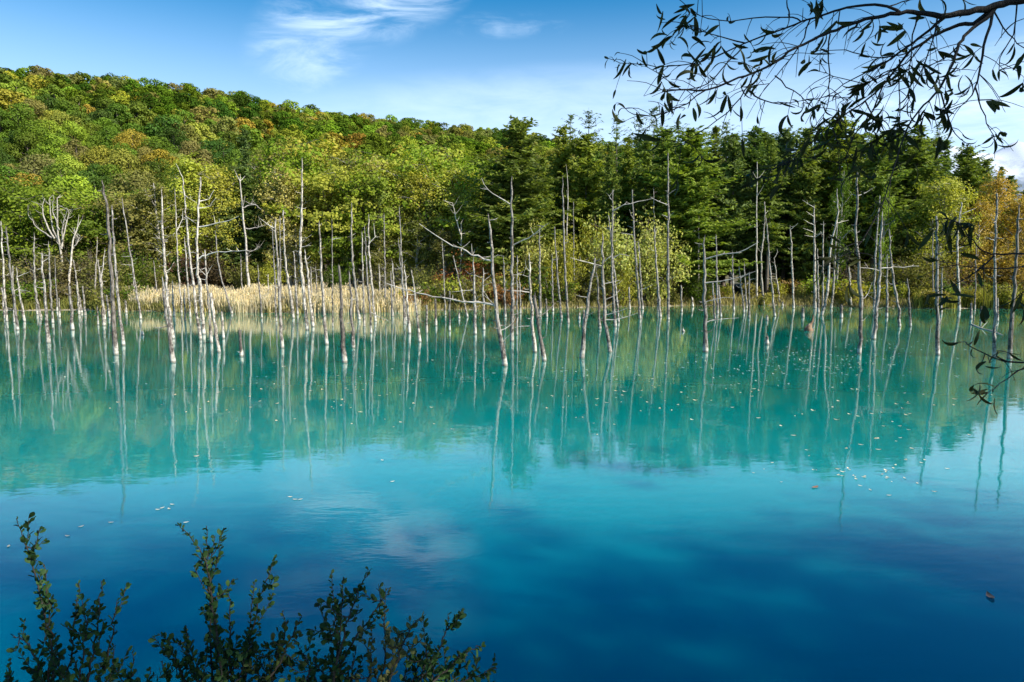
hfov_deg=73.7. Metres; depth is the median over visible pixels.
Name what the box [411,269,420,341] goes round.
dead tree
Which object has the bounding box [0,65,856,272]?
hillside wood
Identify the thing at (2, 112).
hillside tree
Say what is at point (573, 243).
dead tree
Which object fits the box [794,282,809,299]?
shrub
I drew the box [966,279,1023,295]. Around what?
shrub
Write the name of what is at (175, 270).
bush
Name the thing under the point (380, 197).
birch tree
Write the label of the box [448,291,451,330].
dead tree
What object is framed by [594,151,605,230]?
conifer tree
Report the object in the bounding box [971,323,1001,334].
floating branch
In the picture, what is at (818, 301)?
dead tree
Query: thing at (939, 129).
larch tree
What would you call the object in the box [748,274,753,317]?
dead tree
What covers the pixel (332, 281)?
dead tree
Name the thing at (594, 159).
conifer tree
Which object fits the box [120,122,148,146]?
hillside tree
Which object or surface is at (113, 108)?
hillside tree
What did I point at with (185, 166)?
birch tree
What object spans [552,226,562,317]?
dead tree
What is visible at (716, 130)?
conifer tree
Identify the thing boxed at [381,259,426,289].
bush
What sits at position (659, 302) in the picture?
dead tree
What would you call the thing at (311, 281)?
dead tree
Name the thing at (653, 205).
dead tree
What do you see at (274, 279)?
dead tree
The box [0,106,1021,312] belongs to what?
ground
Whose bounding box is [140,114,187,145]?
hillside tree
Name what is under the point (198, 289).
dead tree
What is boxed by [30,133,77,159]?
hillside tree
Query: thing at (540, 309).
dead tree
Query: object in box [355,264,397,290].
bush
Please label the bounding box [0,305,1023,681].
water
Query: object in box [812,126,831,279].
conifer tree
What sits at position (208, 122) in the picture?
hillside tree
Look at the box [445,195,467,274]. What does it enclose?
bare tree
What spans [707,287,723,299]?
shrub
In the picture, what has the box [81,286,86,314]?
dead tree
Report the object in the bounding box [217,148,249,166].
hillside tree
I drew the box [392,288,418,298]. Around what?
shrub
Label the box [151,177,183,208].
hillside tree
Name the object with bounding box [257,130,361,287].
broadleaf tree
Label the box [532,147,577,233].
conifer tree
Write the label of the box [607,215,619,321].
dead tree
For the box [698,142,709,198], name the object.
conifer tree
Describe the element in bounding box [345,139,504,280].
broadleaf tree
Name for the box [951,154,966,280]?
conifer tree
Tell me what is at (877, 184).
conifer tree
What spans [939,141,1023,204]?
cloud
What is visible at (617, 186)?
conifer tree
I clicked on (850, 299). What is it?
dead tree
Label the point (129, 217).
broadleaf tree
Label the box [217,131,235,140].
hillside tree
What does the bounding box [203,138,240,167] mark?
hillside tree
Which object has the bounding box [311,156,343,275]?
birch tree
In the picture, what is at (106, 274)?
bush
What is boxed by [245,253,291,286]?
bush
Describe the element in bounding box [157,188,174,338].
dead tree
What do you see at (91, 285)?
shrub
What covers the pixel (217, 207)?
birch tree
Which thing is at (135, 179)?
hillside tree
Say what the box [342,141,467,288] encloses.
broadleaf tree
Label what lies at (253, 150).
hillside tree
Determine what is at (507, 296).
shrub
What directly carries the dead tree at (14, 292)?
on the water
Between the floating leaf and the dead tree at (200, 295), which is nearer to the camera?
the floating leaf
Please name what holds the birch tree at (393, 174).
on the ground at (737, 289)
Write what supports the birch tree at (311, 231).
on the ground at (737, 289)
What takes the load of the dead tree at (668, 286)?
on the water
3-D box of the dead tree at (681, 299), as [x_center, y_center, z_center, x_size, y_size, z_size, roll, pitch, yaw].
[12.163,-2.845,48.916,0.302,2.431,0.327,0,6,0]
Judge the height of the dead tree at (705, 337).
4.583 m
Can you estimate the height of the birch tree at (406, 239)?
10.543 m
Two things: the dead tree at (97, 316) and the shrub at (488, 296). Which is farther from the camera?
the shrub at (488, 296)
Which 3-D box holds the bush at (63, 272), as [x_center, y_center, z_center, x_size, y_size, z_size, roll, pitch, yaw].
[-36.924,-5.803,55.926,6.504,5.299,7.014,2,6,23]
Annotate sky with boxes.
[0,0,1023,166]
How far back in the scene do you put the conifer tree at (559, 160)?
66.24 m
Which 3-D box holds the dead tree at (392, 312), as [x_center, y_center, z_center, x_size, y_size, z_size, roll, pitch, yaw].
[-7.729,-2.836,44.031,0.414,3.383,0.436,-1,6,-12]
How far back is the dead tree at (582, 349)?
22.40 m
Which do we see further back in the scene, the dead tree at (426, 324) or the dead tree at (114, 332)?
the dead tree at (426, 324)
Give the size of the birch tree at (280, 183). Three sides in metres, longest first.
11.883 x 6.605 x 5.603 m
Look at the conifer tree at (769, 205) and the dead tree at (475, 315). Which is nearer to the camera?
the dead tree at (475, 315)
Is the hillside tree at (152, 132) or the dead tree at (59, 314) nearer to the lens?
the dead tree at (59, 314)
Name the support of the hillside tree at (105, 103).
on the ground at (737, 289)
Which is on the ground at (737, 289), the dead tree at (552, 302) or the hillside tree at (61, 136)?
the hillside tree at (61, 136)
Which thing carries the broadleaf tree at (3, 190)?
on the ground at (737, 289)
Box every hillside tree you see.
[0,73,28,107]
[0,81,37,99]
[0,88,28,120]
[0,103,44,140]
[0,110,17,154]
[0,134,14,165]
[0,146,18,167]
[0,164,29,184]
[0,177,27,273]
[2,129,29,163]
[2,163,24,179]
[3,132,45,167]
[4,119,48,160]
[6,172,45,189]
[9,152,63,181]
[13,98,45,118]
[14,98,48,135]
[16,192,100,269]
[23,147,58,186]
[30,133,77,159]
[33,119,71,138]
[34,94,57,109]
[36,163,86,202]
[38,110,62,123]
[39,84,67,108]
[41,111,85,138]
[48,100,86,122]
[48,133,83,160]
[48,173,102,207]
[49,151,85,170]
[52,111,90,137]
[55,139,97,164]
[55,153,86,173]
[56,120,92,151]
[62,171,125,195]
[65,94,89,112]
[76,123,105,140]
[77,145,126,173]
[77,163,103,174]
[79,104,95,113]
[80,192,162,275]
[82,126,123,155]
[82,134,106,162]
[87,109,118,132]
[89,117,122,143]
[91,167,113,189]
[92,147,154,184]
[93,163,131,193]
[96,98,115,109]
[99,168,162,196]
[103,109,128,131]
[105,102,133,133]
[106,141,143,164]
[110,129,154,162]
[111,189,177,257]
[111,191,130,231]
[120,103,153,132]
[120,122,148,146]
[120,217,181,268]
[125,100,145,118]
[132,135,180,157]
[136,146,164,167]
[138,111,158,130]
[139,156,178,193]
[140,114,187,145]
[141,136,173,152]
[141,149,179,186]
[145,117,165,133]
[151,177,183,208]
[156,127,189,151]
[161,113,183,127]
[168,153,197,163]
[172,122,200,144]
[175,108,196,123]
[178,140,213,166]
[185,122,218,149]
[191,139,223,169]
[193,123,207,143]
[203,116,241,139]
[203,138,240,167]
[204,118,220,136]
[215,130,246,161]
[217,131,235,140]
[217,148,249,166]
[220,161,241,181]
[229,124,263,154]
[248,147,264,154]
[276,135,302,150]
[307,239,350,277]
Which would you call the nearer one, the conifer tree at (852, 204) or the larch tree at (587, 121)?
the conifer tree at (852, 204)
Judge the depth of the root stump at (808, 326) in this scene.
33.01 m
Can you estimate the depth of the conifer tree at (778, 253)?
79.05 m
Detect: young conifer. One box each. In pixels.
[626,209,641,280]
[715,257,728,287]
[754,256,785,285]
[769,232,797,283]
[856,237,889,280]
[888,212,909,282]
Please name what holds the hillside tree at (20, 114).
on the ground at (737, 289)
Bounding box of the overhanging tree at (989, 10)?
[604,0,1023,413]
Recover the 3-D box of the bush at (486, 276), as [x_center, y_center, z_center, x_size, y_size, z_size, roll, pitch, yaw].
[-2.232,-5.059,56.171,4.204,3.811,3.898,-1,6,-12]
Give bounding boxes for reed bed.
[125,282,422,312]
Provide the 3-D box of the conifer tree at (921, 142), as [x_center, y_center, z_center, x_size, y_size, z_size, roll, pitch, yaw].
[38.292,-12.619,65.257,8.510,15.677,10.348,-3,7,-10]
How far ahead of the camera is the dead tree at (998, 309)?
39.37 m
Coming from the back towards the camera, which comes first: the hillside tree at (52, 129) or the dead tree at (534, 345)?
the hillside tree at (52, 129)
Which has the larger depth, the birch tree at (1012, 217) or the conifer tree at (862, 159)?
the conifer tree at (862, 159)
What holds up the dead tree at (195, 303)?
on the water
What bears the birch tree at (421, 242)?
on the ground at (737, 289)
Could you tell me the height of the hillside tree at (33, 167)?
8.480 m
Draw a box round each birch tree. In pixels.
[120,174,187,277]
[129,152,230,262]
[164,158,242,267]
[165,171,213,286]
[183,159,261,285]
[231,143,298,285]
[251,159,319,287]
[261,184,299,286]
[265,164,326,278]
[273,223,317,285]
[292,174,331,287]
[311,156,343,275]
[318,142,395,286]
[318,162,385,289]
[322,189,371,286]
[349,158,431,286]
[352,154,396,283]
[354,167,402,290]
[354,221,402,290]
[381,178,415,277]
[393,166,452,274]
[393,214,436,289]
[394,185,435,285]
[405,179,450,275]
[412,161,485,282]
[424,224,466,279]
[432,180,488,276]
[870,185,901,272]
[892,202,950,272]
[901,171,987,277]
[944,226,985,279]
[956,192,1001,282]
[966,166,1023,266]
[985,194,1023,263]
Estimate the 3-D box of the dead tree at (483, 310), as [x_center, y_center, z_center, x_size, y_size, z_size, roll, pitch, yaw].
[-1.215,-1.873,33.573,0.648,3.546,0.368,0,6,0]
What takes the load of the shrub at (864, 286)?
on the ground at (737, 289)
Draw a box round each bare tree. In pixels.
[27,194,77,278]
[66,217,82,285]
[234,169,266,287]
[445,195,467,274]
[566,167,569,246]
[749,165,763,299]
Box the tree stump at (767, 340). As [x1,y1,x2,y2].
[765,335,768,344]
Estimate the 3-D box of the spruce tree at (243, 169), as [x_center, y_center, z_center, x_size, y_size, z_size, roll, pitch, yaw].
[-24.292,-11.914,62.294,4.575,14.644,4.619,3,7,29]
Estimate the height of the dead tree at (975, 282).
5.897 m
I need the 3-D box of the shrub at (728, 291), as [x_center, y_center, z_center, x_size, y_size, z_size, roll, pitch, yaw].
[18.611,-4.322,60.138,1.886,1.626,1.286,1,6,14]
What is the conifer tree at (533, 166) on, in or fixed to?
on the ground at (737, 289)
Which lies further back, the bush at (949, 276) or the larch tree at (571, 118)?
the larch tree at (571, 118)
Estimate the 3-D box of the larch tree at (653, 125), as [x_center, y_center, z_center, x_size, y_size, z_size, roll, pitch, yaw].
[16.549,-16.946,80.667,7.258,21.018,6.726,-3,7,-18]
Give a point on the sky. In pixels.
(475, 63)
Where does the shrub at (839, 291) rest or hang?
on the ground at (737, 289)
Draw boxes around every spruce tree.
[204,193,250,288]
[227,128,260,276]
[233,185,283,284]
[267,223,294,285]
[445,115,587,283]
[463,170,500,270]
[642,125,762,284]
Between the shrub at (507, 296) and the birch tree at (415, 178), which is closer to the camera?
the shrub at (507, 296)
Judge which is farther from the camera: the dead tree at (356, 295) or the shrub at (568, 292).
the shrub at (568, 292)
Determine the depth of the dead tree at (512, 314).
27.82 m
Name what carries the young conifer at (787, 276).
on the ground at (737, 289)
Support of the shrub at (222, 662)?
on the ground at (737, 289)
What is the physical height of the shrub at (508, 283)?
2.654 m
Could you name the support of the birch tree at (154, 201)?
on the ground at (737, 289)
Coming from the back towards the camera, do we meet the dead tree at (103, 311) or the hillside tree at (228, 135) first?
the hillside tree at (228, 135)
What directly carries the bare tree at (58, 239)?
on the ground at (737, 289)
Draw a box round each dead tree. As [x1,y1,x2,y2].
[0,221,10,320]
[1,288,4,318]
[2,227,19,329]
[9,265,20,321]
[16,267,25,320]
[30,234,42,316]
[34,252,50,342]
[38,241,53,322]
[54,255,57,310]
[58,298,60,317]
[65,283,74,329]
[73,260,82,312]
[73,282,80,314]
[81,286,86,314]
[93,238,98,289]
[94,305,98,324]
[97,260,105,325]
[98,180,118,354]
[101,251,106,319]
[105,295,110,316]
[110,206,125,344]
[119,199,141,318]
[153,265,159,291]
[154,277,175,362]
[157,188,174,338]
[172,281,175,315]
[175,196,183,312]
[176,164,201,338]
[180,288,186,320]
[184,236,191,316]
[193,177,245,333]
[193,238,200,320]
[197,250,212,342]
[209,290,220,351]
[215,232,232,313]
[221,312,224,338]
[238,328,242,356]
[240,253,242,289]
[258,269,264,317]
[261,217,284,347]
[271,225,276,320]
[278,216,283,294]
[281,209,294,317]
[293,251,300,314]
[296,160,310,329]
[304,250,314,326]
[310,267,315,297]
[312,223,328,344]
[330,230,336,326]
[331,266,346,362]
[347,272,357,347]
[348,203,360,319]
[359,232,365,326]
[362,224,389,332]
[367,214,376,320]
[381,217,386,311]
[386,214,514,365]
[389,275,394,315]
[392,238,406,320]
[392,262,395,303]
[396,204,405,323]
[404,264,413,332]
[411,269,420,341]
[422,303,427,332]
[434,298,436,325]
[440,246,445,314]
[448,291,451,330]
[453,256,468,316]
[454,257,480,333]
[481,269,490,329]
[482,177,546,340]
[502,255,507,316]
[514,256,522,334]
[515,254,536,351]
[518,277,521,313]
[532,293,547,360]
[536,227,542,313]
[550,258,553,310]
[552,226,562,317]
[561,176,569,322]
[572,201,574,298]
[573,257,597,357]
[590,234,636,351]
[591,267,602,328]
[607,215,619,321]
[609,189,652,326]
[623,190,652,318]
[628,287,630,308]
[638,240,643,308]
[648,227,661,316]
[651,153,675,319]
[652,188,654,226]
[680,285,683,311]
[696,215,700,292]
[697,235,757,351]
[712,236,718,313]
[712,283,716,319]
[718,285,721,316]
[729,251,734,310]
[736,268,748,312]
[744,263,748,308]
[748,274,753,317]
[760,202,767,304]
[766,217,775,315]
[771,250,779,301]
[789,223,797,308]
[804,201,819,308]
[817,249,819,312]
[820,221,825,309]
[821,193,847,314]
[830,221,838,308]
[840,304,842,317]
[848,268,851,306]
[851,172,872,353]
[857,211,913,338]
[873,196,879,308]
[884,254,889,316]
[887,229,900,326]
[902,279,912,326]
[930,219,933,289]
[931,216,944,354]
[939,266,943,312]
[956,203,975,310]
[969,301,972,318]
[971,246,976,308]
[985,191,1003,357]
[997,298,1000,320]
[1006,204,1023,358]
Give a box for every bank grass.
[0,293,163,310]
[98,293,918,312]
[912,283,1023,308]
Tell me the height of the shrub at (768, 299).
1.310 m
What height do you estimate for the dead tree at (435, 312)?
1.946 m
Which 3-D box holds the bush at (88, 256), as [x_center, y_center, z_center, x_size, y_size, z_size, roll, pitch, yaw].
[-35.237,-5.452,57.181,6.694,4.973,6.532,4,7,32]
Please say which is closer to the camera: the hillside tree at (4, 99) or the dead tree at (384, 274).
the dead tree at (384, 274)
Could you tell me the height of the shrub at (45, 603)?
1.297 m
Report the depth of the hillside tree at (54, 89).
138.20 m
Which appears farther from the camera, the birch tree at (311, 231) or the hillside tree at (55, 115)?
the hillside tree at (55, 115)
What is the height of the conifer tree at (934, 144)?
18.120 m
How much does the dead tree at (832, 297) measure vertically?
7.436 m
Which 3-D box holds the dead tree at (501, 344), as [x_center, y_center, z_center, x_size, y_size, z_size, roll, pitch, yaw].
[-1.937,-1.305,20.662,4.053,5.011,0.611,1,6,9]
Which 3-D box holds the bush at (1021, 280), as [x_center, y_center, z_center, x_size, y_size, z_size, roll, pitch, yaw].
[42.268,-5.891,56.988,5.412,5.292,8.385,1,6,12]
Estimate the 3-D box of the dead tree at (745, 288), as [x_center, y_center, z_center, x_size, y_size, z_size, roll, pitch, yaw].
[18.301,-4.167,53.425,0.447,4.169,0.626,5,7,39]
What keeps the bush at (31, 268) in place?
on the ground at (737, 289)
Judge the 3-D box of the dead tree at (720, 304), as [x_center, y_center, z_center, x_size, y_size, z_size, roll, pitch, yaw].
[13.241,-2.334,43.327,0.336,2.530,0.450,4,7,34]
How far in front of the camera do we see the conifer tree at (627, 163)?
68.50 m
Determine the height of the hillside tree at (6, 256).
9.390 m
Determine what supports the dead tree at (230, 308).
on the water
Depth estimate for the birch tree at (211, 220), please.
61.21 m
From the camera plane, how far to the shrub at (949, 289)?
54.40 m
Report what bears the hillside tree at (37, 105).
on the ground at (737, 289)
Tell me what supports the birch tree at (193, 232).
on the ground at (737, 289)
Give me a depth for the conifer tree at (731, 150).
62.15 m
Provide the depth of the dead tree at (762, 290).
58.70 m
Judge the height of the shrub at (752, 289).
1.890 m
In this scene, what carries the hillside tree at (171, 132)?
on the ground at (737, 289)
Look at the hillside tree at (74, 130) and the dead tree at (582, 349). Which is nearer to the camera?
the dead tree at (582, 349)
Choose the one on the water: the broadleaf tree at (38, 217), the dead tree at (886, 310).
the dead tree at (886, 310)
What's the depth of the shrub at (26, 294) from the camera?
51.95 m
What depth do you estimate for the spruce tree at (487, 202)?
61.58 m
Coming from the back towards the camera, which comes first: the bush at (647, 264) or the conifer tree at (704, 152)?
the conifer tree at (704, 152)
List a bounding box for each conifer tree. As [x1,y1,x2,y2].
[495,159,538,249]
[527,157,565,273]
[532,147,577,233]
[534,124,589,261]
[548,133,622,252]
[573,143,603,255]
[588,141,623,251]
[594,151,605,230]
[597,155,622,232]
[605,136,641,255]
[616,126,683,268]
[616,133,675,247]
[617,153,634,204]
[619,137,649,204]
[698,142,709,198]
[699,125,728,284]
[699,125,805,286]
[699,147,721,273]
[702,132,764,291]
[703,135,740,272]
[737,131,791,286]
[740,137,794,294]
[761,125,815,282]
[763,136,796,285]
[771,127,836,282]
[776,115,886,279]
[790,128,813,274]
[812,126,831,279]
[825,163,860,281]
[830,133,919,279]
[831,133,867,278]
[841,132,873,273]
[860,127,954,285]
[865,124,964,278]
[919,136,949,198]
[927,139,957,267]
[930,137,946,184]
[931,144,998,282]
[946,157,1012,266]
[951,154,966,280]
[965,161,996,283]
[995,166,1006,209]
[997,175,1020,263]
[1007,179,1022,249]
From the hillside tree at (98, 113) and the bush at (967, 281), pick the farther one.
the hillside tree at (98, 113)
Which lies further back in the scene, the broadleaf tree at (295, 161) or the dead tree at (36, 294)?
the broadleaf tree at (295, 161)
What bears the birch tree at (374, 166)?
on the ground at (737, 289)
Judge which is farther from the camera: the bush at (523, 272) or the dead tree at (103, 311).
the bush at (523, 272)
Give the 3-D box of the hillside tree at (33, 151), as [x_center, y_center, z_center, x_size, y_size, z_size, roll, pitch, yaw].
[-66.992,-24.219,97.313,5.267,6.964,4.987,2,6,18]
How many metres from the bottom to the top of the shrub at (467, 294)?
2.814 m
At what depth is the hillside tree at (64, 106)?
121.80 m
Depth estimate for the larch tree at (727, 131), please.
77.66 m
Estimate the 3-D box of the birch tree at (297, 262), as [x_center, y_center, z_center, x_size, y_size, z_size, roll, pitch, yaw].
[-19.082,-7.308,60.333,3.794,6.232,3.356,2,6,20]
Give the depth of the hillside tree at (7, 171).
80.22 m
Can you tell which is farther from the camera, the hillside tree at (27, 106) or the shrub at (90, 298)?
the hillside tree at (27, 106)
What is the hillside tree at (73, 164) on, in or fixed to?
on the ground at (737, 289)
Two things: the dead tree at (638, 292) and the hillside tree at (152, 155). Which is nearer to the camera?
the dead tree at (638, 292)
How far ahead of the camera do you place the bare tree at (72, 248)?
55.01 m
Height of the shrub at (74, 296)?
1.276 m
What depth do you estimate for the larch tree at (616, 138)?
85.78 m
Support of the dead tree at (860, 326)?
on the water
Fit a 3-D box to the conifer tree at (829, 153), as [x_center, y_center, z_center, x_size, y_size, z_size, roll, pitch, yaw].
[30.448,-13.064,65.400,10.687,16.692,11.161,3,6,25]
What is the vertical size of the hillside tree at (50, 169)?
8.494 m
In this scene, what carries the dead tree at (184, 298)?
on the water
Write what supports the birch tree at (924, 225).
on the ground at (737, 289)
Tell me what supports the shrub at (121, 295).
on the ground at (737, 289)
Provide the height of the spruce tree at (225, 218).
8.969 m
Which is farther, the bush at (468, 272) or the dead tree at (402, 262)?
the bush at (468, 272)
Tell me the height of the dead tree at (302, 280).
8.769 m
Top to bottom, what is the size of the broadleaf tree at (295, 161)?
14.476 m
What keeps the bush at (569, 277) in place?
on the ground at (737, 289)
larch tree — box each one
[549,114,576,167]
[574,110,604,196]
[600,115,631,204]
[616,112,655,205]
[634,106,669,204]
[671,121,689,142]
[713,120,740,285]
[929,121,955,184]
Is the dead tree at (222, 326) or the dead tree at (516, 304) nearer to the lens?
the dead tree at (222, 326)
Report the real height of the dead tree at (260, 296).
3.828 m
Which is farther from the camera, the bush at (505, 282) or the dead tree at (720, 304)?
the bush at (505, 282)
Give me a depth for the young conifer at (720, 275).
69.56 m
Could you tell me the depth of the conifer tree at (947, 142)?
67.27 m
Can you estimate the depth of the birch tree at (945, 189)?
58.40 m
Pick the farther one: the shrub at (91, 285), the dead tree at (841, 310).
the shrub at (91, 285)
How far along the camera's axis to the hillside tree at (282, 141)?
138.20 m
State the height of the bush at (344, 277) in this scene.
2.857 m
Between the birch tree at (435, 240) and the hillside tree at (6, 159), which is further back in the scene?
the hillside tree at (6, 159)
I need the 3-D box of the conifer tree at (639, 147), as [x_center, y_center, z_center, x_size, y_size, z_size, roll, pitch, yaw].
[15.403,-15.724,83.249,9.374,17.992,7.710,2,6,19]
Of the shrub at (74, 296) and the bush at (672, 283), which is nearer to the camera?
the shrub at (74, 296)
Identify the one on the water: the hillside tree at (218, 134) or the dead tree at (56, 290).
the dead tree at (56, 290)
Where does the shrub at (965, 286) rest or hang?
on the ground at (737, 289)
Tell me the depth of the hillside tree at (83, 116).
116.82 m
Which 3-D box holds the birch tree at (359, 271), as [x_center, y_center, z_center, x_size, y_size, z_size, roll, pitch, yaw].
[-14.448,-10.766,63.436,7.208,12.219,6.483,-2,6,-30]
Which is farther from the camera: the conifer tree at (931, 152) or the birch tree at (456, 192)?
the conifer tree at (931, 152)
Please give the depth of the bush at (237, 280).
59.36 m
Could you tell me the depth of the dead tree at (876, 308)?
28.55 m
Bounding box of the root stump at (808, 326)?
[804,315,813,330]
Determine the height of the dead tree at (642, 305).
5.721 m
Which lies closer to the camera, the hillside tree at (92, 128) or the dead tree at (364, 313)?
the dead tree at (364, 313)
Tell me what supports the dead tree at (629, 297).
on the water
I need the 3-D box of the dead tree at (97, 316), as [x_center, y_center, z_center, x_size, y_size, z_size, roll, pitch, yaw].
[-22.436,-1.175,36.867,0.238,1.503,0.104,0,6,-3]
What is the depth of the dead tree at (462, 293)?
43.16 m
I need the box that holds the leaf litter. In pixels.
[42,339,991,495]
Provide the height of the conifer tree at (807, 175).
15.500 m
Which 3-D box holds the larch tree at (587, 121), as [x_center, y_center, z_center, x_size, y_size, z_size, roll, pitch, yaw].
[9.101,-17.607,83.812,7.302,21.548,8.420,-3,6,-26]
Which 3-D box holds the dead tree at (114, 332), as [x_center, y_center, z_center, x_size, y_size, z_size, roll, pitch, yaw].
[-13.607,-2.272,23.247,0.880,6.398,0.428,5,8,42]
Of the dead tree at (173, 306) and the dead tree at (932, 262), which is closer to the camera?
the dead tree at (173, 306)
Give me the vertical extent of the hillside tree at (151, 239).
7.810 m
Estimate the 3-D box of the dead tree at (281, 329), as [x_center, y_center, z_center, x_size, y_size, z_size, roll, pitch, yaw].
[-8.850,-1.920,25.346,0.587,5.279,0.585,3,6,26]
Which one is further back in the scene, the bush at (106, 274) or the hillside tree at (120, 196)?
the hillside tree at (120, 196)
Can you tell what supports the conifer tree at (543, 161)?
on the ground at (737, 289)
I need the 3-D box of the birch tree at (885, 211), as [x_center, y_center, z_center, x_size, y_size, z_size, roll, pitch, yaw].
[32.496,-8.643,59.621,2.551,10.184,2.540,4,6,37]
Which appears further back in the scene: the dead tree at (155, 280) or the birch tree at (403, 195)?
the birch tree at (403, 195)
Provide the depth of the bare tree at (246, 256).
57.84 m
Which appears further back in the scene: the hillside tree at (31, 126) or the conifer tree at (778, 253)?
the hillside tree at (31, 126)
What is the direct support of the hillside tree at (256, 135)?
on the ground at (737, 289)
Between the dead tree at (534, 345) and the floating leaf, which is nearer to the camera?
the floating leaf
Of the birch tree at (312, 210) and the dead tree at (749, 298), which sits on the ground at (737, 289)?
the birch tree at (312, 210)
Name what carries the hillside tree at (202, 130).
on the ground at (737, 289)
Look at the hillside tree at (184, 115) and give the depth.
139.77 m
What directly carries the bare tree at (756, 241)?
on the ground at (737, 289)
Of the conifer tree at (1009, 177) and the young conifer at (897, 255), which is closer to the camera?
the young conifer at (897, 255)
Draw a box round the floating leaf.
[986,591,994,597]
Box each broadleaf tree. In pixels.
[0,170,84,285]
[0,182,128,270]
[31,203,133,273]
[55,184,202,269]
[221,135,341,287]
[255,165,376,288]
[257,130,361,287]
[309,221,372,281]
[316,161,421,285]
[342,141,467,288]
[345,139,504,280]
[456,169,504,254]
[864,223,952,284]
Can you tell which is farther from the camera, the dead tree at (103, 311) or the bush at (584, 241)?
the bush at (584, 241)
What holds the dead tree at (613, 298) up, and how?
on the water
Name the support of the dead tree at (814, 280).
on the water
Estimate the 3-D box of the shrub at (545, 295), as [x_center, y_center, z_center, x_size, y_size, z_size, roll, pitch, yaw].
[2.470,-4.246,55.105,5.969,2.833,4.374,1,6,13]
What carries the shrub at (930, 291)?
on the ground at (737, 289)
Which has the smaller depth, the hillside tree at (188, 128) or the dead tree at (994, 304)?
the dead tree at (994, 304)
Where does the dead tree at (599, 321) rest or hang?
on the water
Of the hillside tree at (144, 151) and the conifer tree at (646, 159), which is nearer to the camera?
the conifer tree at (646, 159)
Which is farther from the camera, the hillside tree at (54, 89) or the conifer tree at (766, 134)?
the hillside tree at (54, 89)
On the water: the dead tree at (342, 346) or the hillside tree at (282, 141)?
the dead tree at (342, 346)
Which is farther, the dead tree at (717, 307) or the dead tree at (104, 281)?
the dead tree at (717, 307)
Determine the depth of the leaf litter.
16.23 m
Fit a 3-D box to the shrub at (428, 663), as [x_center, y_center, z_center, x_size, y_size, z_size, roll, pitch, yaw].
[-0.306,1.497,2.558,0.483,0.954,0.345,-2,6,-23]
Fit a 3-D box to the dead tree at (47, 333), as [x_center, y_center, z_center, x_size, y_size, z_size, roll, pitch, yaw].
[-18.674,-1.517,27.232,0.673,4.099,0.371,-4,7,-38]
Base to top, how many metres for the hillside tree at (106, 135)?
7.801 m
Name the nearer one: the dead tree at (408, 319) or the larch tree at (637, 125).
the dead tree at (408, 319)
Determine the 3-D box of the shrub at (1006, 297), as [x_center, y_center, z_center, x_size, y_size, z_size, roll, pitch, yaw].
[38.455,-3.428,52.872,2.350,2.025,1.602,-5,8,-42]
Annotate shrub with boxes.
[0,289,15,305]
[1,278,65,302]
[3,650,165,681]
[6,512,132,681]
[24,279,81,302]
[71,278,125,297]
[71,293,87,305]
[85,292,98,301]
[86,282,145,304]
[103,284,147,300]
[124,522,282,681]
[243,611,309,681]
[273,566,390,681]
[331,588,425,681]
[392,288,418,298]
[399,288,433,305]
[399,608,496,681]
[411,281,445,303]
[423,274,469,301]
[428,272,505,306]
[469,283,499,301]
[484,283,527,305]
[489,274,544,302]
[502,271,579,305]
[547,286,576,300]
[581,282,601,303]
[599,288,618,301]
[670,290,679,305]
[677,278,702,298]
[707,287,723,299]
[720,283,734,300]
[741,280,760,298]
[751,292,778,304]
[767,278,790,297]
[769,278,807,296]
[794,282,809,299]
[796,273,856,299]
[816,278,866,303]
[841,280,885,299]
[862,281,897,296]
[866,289,891,299]
[882,280,907,299]
[906,285,924,297]
[913,287,953,306]
[938,280,953,295]
[939,281,980,290]
[960,285,980,306]
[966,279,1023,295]
[998,284,1021,308]
[1003,282,1023,293]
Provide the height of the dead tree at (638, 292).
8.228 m
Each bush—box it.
[0,248,83,286]
[0,254,36,290]
[7,237,102,295]
[45,246,137,290]
[69,242,160,288]
[103,240,168,292]
[137,252,201,290]
[137,262,177,290]
[166,250,214,287]
[179,237,256,288]
[221,258,265,289]
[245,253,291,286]
[283,259,330,286]
[322,261,357,288]
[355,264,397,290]
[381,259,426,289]
[407,258,445,294]
[432,249,509,284]
[470,259,502,285]
[485,254,535,283]
[489,277,523,291]
[494,218,561,297]
[529,231,581,284]
[548,233,589,298]
[560,215,614,287]
[570,242,616,300]
[578,201,651,302]
[605,240,648,306]
[615,206,700,302]
[637,240,691,296]
[670,263,697,298]
[677,269,725,304]
[824,263,881,288]
[861,266,900,287]
[881,249,938,297]
[885,243,966,290]
[922,266,982,289]
[939,252,1023,287]
[954,234,1023,287]
[982,238,1023,288]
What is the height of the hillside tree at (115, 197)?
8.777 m
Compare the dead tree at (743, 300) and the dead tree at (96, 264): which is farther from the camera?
the dead tree at (96, 264)
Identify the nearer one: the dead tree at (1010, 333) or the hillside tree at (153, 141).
the dead tree at (1010, 333)
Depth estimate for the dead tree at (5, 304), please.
39.22 m
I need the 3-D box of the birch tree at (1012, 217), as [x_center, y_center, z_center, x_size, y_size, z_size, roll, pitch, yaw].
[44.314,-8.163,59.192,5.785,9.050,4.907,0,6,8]
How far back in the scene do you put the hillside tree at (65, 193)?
61.82 m
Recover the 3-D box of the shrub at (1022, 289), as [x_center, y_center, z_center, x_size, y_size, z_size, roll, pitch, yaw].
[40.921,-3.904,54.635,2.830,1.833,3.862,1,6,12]
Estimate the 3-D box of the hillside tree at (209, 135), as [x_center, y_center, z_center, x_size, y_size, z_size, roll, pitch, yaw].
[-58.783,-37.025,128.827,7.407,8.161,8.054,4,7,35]
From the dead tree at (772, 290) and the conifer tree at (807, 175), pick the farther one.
the conifer tree at (807, 175)

